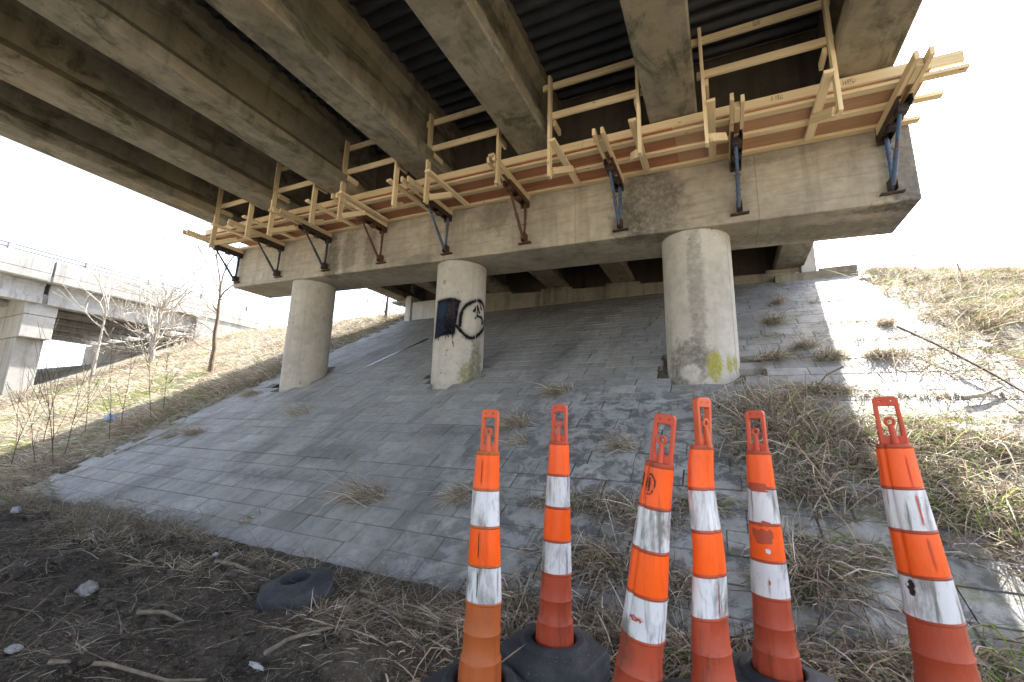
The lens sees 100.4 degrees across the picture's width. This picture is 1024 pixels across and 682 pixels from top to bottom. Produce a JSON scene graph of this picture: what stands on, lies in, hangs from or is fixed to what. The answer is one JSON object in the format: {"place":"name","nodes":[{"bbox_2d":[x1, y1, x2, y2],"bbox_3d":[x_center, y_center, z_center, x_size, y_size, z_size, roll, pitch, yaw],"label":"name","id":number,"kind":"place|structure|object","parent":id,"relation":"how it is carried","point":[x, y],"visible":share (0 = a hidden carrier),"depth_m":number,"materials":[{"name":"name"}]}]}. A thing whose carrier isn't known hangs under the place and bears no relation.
{"place":"outdoors","nodes":[
{"label":"outdoors","id":0,"kind":"place"},
{"bbox_2d":[0,268,1023,681],"bbox_3d":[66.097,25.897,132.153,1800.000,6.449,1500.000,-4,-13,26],"label":"ground","id":1,"kind":"structure","parent":0,"point":[342,670],"depth_m":2.74,"materials":[{"name":"soil"}]},
{"bbox_2d":[4,644,23,653],"bbox_3d":[-2.505,1.544,2.145,0.106,0.017,0.065,-4,-13,26],"label":"paper scrap","id":2,"kind":"object","parent":1,"relation":"on","point":[19,646],"visible":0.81,"depth_m":2.13,"materials":[{"name":"white paper"}]},
{"bbox_2d":[10,506,20,512],"bbox_3d":[-5.561,1.888,4.781,0.111,0.070,0.082,-4,-13,26],"label":"paper scrap","id":3,"kind":"object","parent":1,"relation":"on","point":[15,509],"visible":0.96,"depth_m":4.75,"materials":[{"name":"white paper"}]},
{"bbox_2d":[1,361,33,443],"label":"weed stalk","id":4,"kind":"object","parent":1,"relation":"on","point":[20,395],"visible":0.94,"depth_m":8.40,"materials":[{"name":"brown plant"}]},
{"bbox_2d":[7,370,44,461],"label":"weed stalk","id":5,"kind":"object","parent":1,"relation":"on","point":[29,414],"visible":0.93,"depth_m":7.33,"materials":[{"name":"brown plant"}]},
{"bbox_2d":[5,358,75,466],"bbox_3d":[-8.275,1.252,7.424,0.768,1.946,0.418,5,-12,-19],"label":"weed stalk","id":6,"kind":"object","parent":1,"relation":"on","point":[22,415],"visible":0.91,"depth_m":7.32,"materials":[{"name":"brown plant"}]},
{"bbox_2d":[26,324,83,464],"bbox_3d":[-7.808,0.851,7.155,0.924,2.426,0.444,5,-12,-17],"label":"weed stalk","id":7,"kind":"object","parent":1,"relation":"on","point":[46,395],"visible":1,"depth_m":7.13,"materials":[{"name":"brown plant"}]},
{"bbox_2d":[25,326,85,442],"bbox_3d":[-9.117,0.854,8.287,0.645,2.325,0.616,1,-11,2],"label":"weed stalk","id":8,"kind":"object","parent":1,"relation":"on","point":[54,386],"visible":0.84,"depth_m":8.31,"materials":[{"name":"brown plant"}]},
{"bbox_2d":[38,318,84,442],"bbox_3d":[-8.659,0.748,8.053,0.583,2.576,0.847,9,-14,-35],"label":"weed stalk","id":9,"kind":"object","parent":1,"relation":"on","point":[55,372],"visible":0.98,"depth_m":8.00,"materials":[{"name":"brown plant"}]},
{"bbox_2d":[34,362,116,383],"bbox_3d":[-22.988,2.302,17.969,11.279,3.245,5.779,-4,-13,26],"label":"guardrail","id":10,"kind":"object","parent":1,"relation":"on","point":[68,367],"depth_m":19.54,"materials":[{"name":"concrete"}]},
{"bbox_2d":[52,245,119,380],"bbox_3d":[-15.299,-0.944,15.271,3.138,4.855,1.548,-4,-13,26],"label":"bare tree","id":11,"kind":"object","parent":1,"relation":"on","point":[106,302],"visible":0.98,"depth_m":15.15,"materials":[{"name":"grey plant"}]},
{"bbox_2d":[74,580,98,595],"bbox_3d":[-2.837,1.644,2.853,0.153,0.075,0.112,-4,-13,26],"label":"plastic bag","id":12,"kind":"object","parent":1,"relation":"on","point":[88,586],"visible":0.9,"depth_m":2.83,"materials":[{"name":"white plastic"}]},
{"bbox_2d":[65,325,111,452],"bbox_3d":[-7.449,0.898,7.279,0.576,2.203,0.761,-4,-13,26],"label":"weed stalk","id":13,"kind":"object","parent":1,"relation":"on","point":[81,387],"visible":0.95,"depth_m":7.38,"materials":[{"name":"brown plant"}]},
{"bbox_2d":[81,331,117,433],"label":"weed stalk","id":14,"kind":"object","parent":1,"relation":"on","point":[89,384],"visible":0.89,"depth_m":8.93,"materials":[{"name":"brown plant"}]},
{"bbox_2d":[104,413,115,419],"bbox_3d":[-8.453,1.593,8.970,0.197,0.151,0.160,-4,-13,26],"label":"plastic bag","id":15,"kind":"object","parent":1,"relation":"on","point":[107,417],"visible":0.81,"depth_m":8.92,"materials":[{"name":"plastic"}]},
{"bbox_2d":[91,313,157,437],"bbox_3d":[-7.628,0.694,8.455,0.814,2.552,1.316,9,-13,-33],"label":"weed stalk","id":16,"kind":"object","parent":1,"relation":"on","point":[110,379],"visible":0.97,"depth_m":8.20,"materials":[{"name":"brown plant"}]},
{"bbox_2d":[47,659,206,681],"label":"stick","id":17,"kind":"object","parent":1,"relation":"on","point":[115,666],"visible":0.93,"depth_m":1.92,"materials":[{"name":"brown wood"}]},
{"bbox_2d":[114,315,147,423],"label":"weed stalk","id":18,"kind":"object","parent":1,"relation":"on","point":[130,367],"visible":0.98,"depth_m":8.43,"materials":[{"name":"brown plant"}]},
{"bbox_2d":[0,239,287,394],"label":"overpass","id":19,"kind":"object","parent":1,"relation":"on","point":[30,300],"visible":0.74,"depth_m":17.30,"materials":[{"name":"grey concrete"}]},
{"bbox_2d":[118,317,172,421],"bbox_3d":[-7.278,0.589,8.361,0.878,2.086,0.390,5,-12,-18],"label":"weed stalk","id":20,"kind":"object","parent":1,"relation":"on","point":[144,344],"visible":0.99,"depth_m":8.32,"materials":[{"name":"brown plant"}]},
{"bbox_2d":[66,206,235,362],"bbox_3d":[-13.935,-1.750,17.547,5.716,5.734,4.877,-4,-13,26],"label":"bare tree","id":21,"kind":"object","parent":1,"relation":"on","point":[162,303],"visible":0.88,"depth_m":16.85,"materials":[{"name":"grey plant"}]},
{"bbox_2d":[136,609,183,621],"bbox_3d":[-1.995,1.561,2.434,0.313,0.040,0.040,-1,-11,10],"label":"stick","id":22,"kind":"object","parent":1,"relation":"on","point":[149,612],"visible":0.98,"depth_m":2.44,"materials":[{"name":"brown wood"}]},
{"bbox_2d":[148,335,185,413],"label":"weed stalk","id":23,"kind":"object","parent":1,"relation":"on","point":[169,372],"visible":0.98,"depth_m":8.89,"materials":[{"name":"brown plant"}]},
{"bbox_2d":[159,302,211,351],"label":"shrub","id":24,"kind":"object","parent":1,"relation":"on","point":[197,331],"visible":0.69,"depth_m":17.91,"materials":[{"name":"grey plant"}]},
{"bbox_2d":[0,310,412,501],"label":"dry grass","id":25,"kind":"structure","parent":1,"relation":"on","point":[7,481],"depth_m":10.58,"materials":[{"name":"beige plant"}]},
{"bbox_2d":[175,221,241,372],"bbox_3d":[-9.226,-1.395,12.874,3.769,4.918,1.395,-4,-13,26],"label":"bare tree","id":26,"kind":"object","parent":1,"relation":"on","point":[213,350],"visible":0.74,"depth_m":12.50,"materials":[{"name":"brown plant"}]},
{"bbox_2d":[214,559,249,571],"bbox_3d":[-2.118,1.703,3.253,0.359,0.049,0.073,-2,-12,18],"label":"stick","id":27,"kind":"object","parent":1,"relation":"on","point":[228,563],"visible":0.83,"depth_m":3.27,"materials":[{"name":"brown wood"}]},
{"bbox_2d":[0,505,504,681],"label":"mud clods","id":28,"kind":"object","parent":1,"relation":"on","point":[347,634],"visible":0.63,"depth_m":2.55,"materials":[{"name":"soil"}]},
{"bbox_2d":[249,661,263,670],"bbox_3d":[-1.188,1.508,1.985,0.117,0.020,0.027,-4,-13,26],"label":"paper scrap","id":29,"kind":"object","parent":1,"relation":"on","point":[255,665],"visible":0.97,"depth_m":1.98,"materials":[{"name":"white paper"}]},
{"bbox_2d":[268,300,288,323],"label":"shrub","id":30,"kind":"object","parent":1,"relation":"on","point":[280,313],"visible":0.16,"depth_m":19.64,"materials":[{"name":"brown plant"}]},
{"bbox_2d":[0,479,589,681],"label":"straw litter","id":31,"kind":"object","parent":1,"relation":"on","point":[89,518],"visible":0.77,"depth_m":3.03,"materials":[{"name":"beige plant"}]},
{"bbox_2d":[256,567,333,612],"bbox_3d":[-1.426,1.641,2.833,0.474,0.176,0.496,-4,-13,26],"label":"rubber base","id":32,"kind":"object","parent":1,"relation":"on","point":[285,590],"visible":0.98,"depth_m":2.72,"materials":[{"name":"black rubber"}]},
{"bbox_2d":[264,623,356,655],"bbox_3d":[-0.993,1.478,2.118,0.417,0.096,0.034,6,-12,-21],"label":"stick","id":33,"kind":"object","parent":1,"relation":"on","point":[277,645],"visible":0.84,"depth_m":2.09,"materials":[{"name":"brown wood"}]},
{"bbox_2d":[352,291,389,318],"bbox_3d":[-4.155,-2.168,15.988,4.081,3.281,1.735,-7,-14,38],"label":"bare tree","id":34,"kind":"object","parent":1,"relation":"on","point":[386,313],"visible":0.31,"depth_m":15.29,"materials":[{"name":"brown plant"}]},
{"bbox_2d":[340,288,403,315],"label":"shrub","id":35,"kind":"object","parent":1,"relation":"on","point":[368,301],"visible":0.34,"depth_m":16.99,"materials":[{"name":"brown plant"}]},
{"bbox_2d":[361,597,452,629],"bbox_3d":[-0.599,1.530,2.384,0.652,0.059,0.029,-4,-13,27],"label":"stick","id":36,"kind":"object","parent":1,"relation":"on","point":[389,611],"visible":0.86,"depth_m":2.40,"materials":[{"name":"brown wood"}]},
{"bbox_2d":[360,589,461,628],"bbox_3d":[-0.591,1.591,2.546,1.031,0.070,0.082,-8,-14,39],"label":"stick","id":37,"kind":"object","parent":1,"relation":"on","point":[384,598],"visible":0.55,"depth_m":2.64,"materials":[{"name":"brown wood"}]},
{"bbox_2d":[0,0,922,391],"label":"overpass","id":38,"kind":"object","parent":1,"relation":"on","point":[190,106],"visible":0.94,"depth_m":5.92,"materials":[{"name":"concrete"}]},
{"bbox_2d":[208,245,242,283],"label":"platform bracket","id":39,"kind":"object","parent":38,"relation":"attached to","point":[238,255],"visible":0.88,"depth_m":10.15,"materials":[{"name":"black metal"}]},
{"bbox_2d":[250,237,284,277],"bbox_3d":[-5.407,-1.916,9.380,0.220,0.862,0.726,-4,-13,26],"label":"platform bracket","id":40,"kind":"object","parent":38,"relation":"attached to","point":[270,244],"visible":0.92,"depth_m":9.47,"materials":[{"name":"black metal"}]},
{"bbox_2d":[298,223,331,271],"bbox_3d":[-4.037,-1.950,8.701,0.220,0.862,0.726,-4,-13,26],"label":"platform bracket","id":41,"kind":"object","parent":38,"relation":"attached to","point":[306,229],"visible":0.96,"depth_m":8.78,"materials":[{"name":"black metal"}]},
{"bbox_2d":[356,215,386,264],"bbox_3d":[-2.668,-1.984,8.021,0.220,0.862,0.726,-4,-13,26],"label":"platform bracket","id":42,"kind":"object","parent":38,"relation":"attached to","point":[373,223],"visible":0.85,"depth_m":8.12,"materials":[{"name":"metal"}]},
{"bbox_2d":[421,198,451,255],"bbox_3d":[-1.299,-2.018,7.342,0.220,0.862,0.726,-4,-13,26],"label":"platform bracket","id":43,"kind":"object","parent":38,"relation":"attached to","point":[438,210],"visible":0.94,"depth_m":7.44,"materials":[{"name":"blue metal"}]},
{"bbox_2d":[503,179,531,244],"bbox_3d":[0.071,-2.053,6.663,0.220,0.862,0.726,-4,-13,26],"label":"platform bracket","id":44,"kind":"object","parent":38,"relation":"attached to","point":[512,187],"visible":1,"depth_m":6.74,"materials":[{"name":"metal"}]},
{"bbox_2d":[182,0,969,253],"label":"work platform","id":45,"kind":"structure","parent":38,"relation":"attached to","point":[831,105],"depth_m":5.63,"materials":[{"name":"beige wood"}]},
{"bbox_2d":[603,157,628,232],"bbox_3d":[1.440,-2.087,5.984,0.220,0.862,0.726,-4,-13,26],"label":"platform bracket","id":46,"kind":"object","parent":38,"relation":"attached to","point":[611,168],"visible":1,"depth_m":6.06,"materials":[{"name":"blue metal"}]},
{"bbox_2d":[729,129,749,216],"bbox_3d":[2.809,-2.121,5.305,0.220,0.862,0.726,-4,-13,26],"label":"platform bracket","id":47,"kind":"object","parent":38,"relation":"attached to","point":[736,144],"visible":0.98,"depth_m":5.34,"materials":[{"name":"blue metal"}]},
{"bbox_2d":[874,93,913,196],"bbox_3d":[4.179,-2.155,4.626,0.220,0.862,0.726,-4,-13,26],"label":"platform bracket","id":48,"kind":"object","parent":38,"relation":"attached to","point":[898,111],"visible":1,"depth_m":4.71,"materials":[{"name":"black metal"}]},
{"bbox_2d":[421,409,528,681],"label":"channelizer cone","id":49,"kind":"object","parent":1,"relation":"on","point":[479,660],"visible":1,"depth_m":1.64,"materials":[{"name":"orange plastic"}]},
{"bbox_2d":[500,404,609,681],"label":"channelizer cone","id":50,"kind":"object","parent":1,"relation":"on","point":[558,646],"visible":1,"depth_m":1.83,"materials":[{"name":"orange plastic"}]},
{"bbox_2d":[613,413,676,681],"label":"channelizer cone","id":51,"kind":"object","parent":1,"relation":"on","point":[639,657],"visible":1,"depth_m":1.42,"materials":[{"name":"orange plastic"}]},
{"bbox_2d":[284,292,1023,681],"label":"dry grass","id":52,"kind":"structure","parent":1,"relation":"on","point":[782,418],"depth_m":2.79,"materials":[{"name":"beige plant"}]},
{"bbox_2d":[666,397,736,681],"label":"channelizer cone","id":53,"kind":"object","parent":1,"relation":"on","point":[712,658],"visible":1,"depth_m":1.45,"materials":[{"name":"orange plastic"}]},
{"bbox_2d":[732,410,835,681],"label":"channelizer cone","id":54,"kind":"object","parent":1,"relation":"on","point":[773,655],"visible":1,"depth_m":1.70,"materials":[{"name":"orange plastic"}]},
{"bbox_2d":[818,248,1023,599],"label":"dry grass","id":55,"kind":"structure","parent":1,"relation":"on","point":[988,312],"depth_m":5.23,"materials":[{"name":"beige plant"}]},
{"bbox_2d":[872,396,981,681],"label":"channelizer cone","id":56,"kind":"object","parent":1,"relation":"on","point":[940,647],"visible":1,"depth_m":1.43,"materials":[{"name":"orange plastic"}]},
{"bbox_2d":[0,0,1023,368],"label":"sky","id":57,"kind":"structure","parent":0,"point":[968,142],"materials":[{"name":"white"}]},
{"bbox_2d":[21,272,1023,681],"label":"slope paving","id":58,"kind":"structure","parent":0,"point":[401,424],"depth_m":4.96,"materials":[{"name":"concrete"}]},
{"bbox_2d":[113,418,186,454],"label":"fallen branch","id":59,"kind":"object","parent":58,"relation":"on","point":[145,440],"visible":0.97,"depth_m":7.23,"materials":[{"name":"brown wood"}]},
{"bbox_2d":[160,426,180,440],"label":"grass tuft","id":60,"kind":"object","parent":58,"relation":"on","point":[173,435],"visible":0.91,"depth_m":7.29,"materials":[{"name":"beige plant"}]},
{"bbox_2d":[158,420,214,436],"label":"grass tuft","id":61,"kind":"object","parent":58,"relation":"on","point":[193,431],"visible":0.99,"depth_m":7.18,"materials":[{"name":"beige plant"}]},
{"bbox_2d":[219,509,261,535],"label":"grass tuft","id":62,"kind":"object","parent":58,"relation":"on","point":[247,521],"visible":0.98,"depth_m":4.31,"materials":[{"name":"beige plant"}]},
{"bbox_2d":[229,385,266,397],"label":"grass tuft","id":63,"kind":"object","parent":58,"relation":"on","point":[250,392],"visible":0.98,"depth_m":8.93,"materials":[{"name":"beige plant"}]},
{"bbox_2d":[265,395,322,420],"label":"grass tuft","id":64,"kind":"object","parent":58,"relation":"on","point":[291,412],"visible":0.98,"depth_m":7.12,"materials":[{"name":"beige plant"}]},
{"bbox_2d":[287,446,394,523],"bbox_3d":[-1.677,1.451,4.129,1.043,0.908,0.997,11,-15,-41],"label":"grass tuft","id":65,"kind":"object","parent":58,"relation":"on","point":[362,494],"visible":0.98,"depth_m":4.19,"materials":[{"name":"beige plant"}]},
{"bbox_2d":[366,338,428,366],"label":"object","id":66,"kind":"structure","parent":58,"relation":"on","point":[403,349],"depth_m":10.28,"materials":[{"name":"grey liquid"}]},
{"bbox_2d":[403,471,472,521],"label":"grass tuft","id":67,"kind":"object","parent":58,"relation":"on","point":[466,497],"visible":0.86,"depth_m":3.90,"materials":[{"name":"beige plant"}]},
{"bbox_2d":[478,397,534,441],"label":"grass tuft","id":68,"kind":"object","parent":58,"relation":"on","point":[511,423],"visible":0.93,"depth_m":5.12,"materials":[{"name":"beige plant"}]},
{"bbox_2d":[499,423,529,448],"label":"grass tuft","id":69,"kind":"object","parent":58,"relation":"on","point":[519,441],"visible":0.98,"depth_m":4.74,"materials":[{"name":"beige plant"}]},
{"bbox_2d":[532,377,576,401],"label":"grass tuft","id":70,"kind":"object","parent":58,"relation":"on","point":[558,389],"visible":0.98,"depth_m":5.85,"materials":[{"name":"beige plant"}]},
{"bbox_2d":[571,418,648,458],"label":"grass tuft","id":71,"kind":"object","parent":58,"relation":"on","point":[624,443],"visible":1,"depth_m":4.22,"materials":[{"name":"beige plant"}]},
{"bbox_2d":[746,299,797,325],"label":"grass tuft","id":72,"kind":"object","parent":58,"relation":"on","point":[775,319],"visible":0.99,"depth_m":6.94,"materials":[{"name":"beige plant"}]},
{"bbox_2d":[751,336,807,363],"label":"grass tuft","id":73,"kind":"object","parent":58,"relation":"on","point":[772,358],"visible":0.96,"depth_m":5.53,"materials":[{"name":"beige plant"}]},
{"bbox_2d":[769,285,798,304],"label":"grass tuft","id":74,"kind":"object","parent":58,"relation":"on","point":[779,298],"visible":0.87,"depth_m":7.91,"materials":[{"name":"beige plant"}]},
{"bbox_2d":[779,328,840,353],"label":"grass tuft","id":75,"kind":"object","parent":58,"relation":"on","point":[804,344],"visible":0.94,"depth_m":5.70,"materials":[{"name":"beige plant"}]},
{"bbox_2d":[789,340,866,365],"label":"grass tuft","id":76,"kind":"object","parent":58,"relation":"on","point":[833,356],"visible":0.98,"depth_m":5.22,"materials":[{"name":"beige plant"}]},
{"bbox_2d":[818,366,843,385],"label":"fallen branch","id":77,"kind":"object","parent":58,"relation":"on","point":[839,368],"visible":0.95,"depth_m":4.75,"materials":[{"name":"grey wood"}]},
{"bbox_2d":[842,335,933,363],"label":"grass tuft","id":78,"kind":"object","parent":58,"relation":"on","point":[887,353],"visible":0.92,"depth_m":4.99,"materials":[{"name":"beige plant"}]},
{"bbox_2d":[861,304,919,330],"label":"grass tuft","id":79,"kind":"object","parent":58,"relation":"on","point":[880,322],"visible":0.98,"depth_m":5.94,"materials":[{"name":"beige plant"}]},
{"bbox_2d":[896,326,1023,392],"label":"fallen branch","id":80,"kind":"object","parent":58,"relation":"on","point":[960,356],"visible":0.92,"depth_m":4.42,"materials":[{"name":"brown wood"}]},
{"bbox_2d":[960,386,1002,399],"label":"fallen branch","id":81,"kind":"object","parent":58,"relation":"on","point":[963,397],"visible":1,"depth_m":3.86,"materials":[{"name":"beige wood"}]}
]}

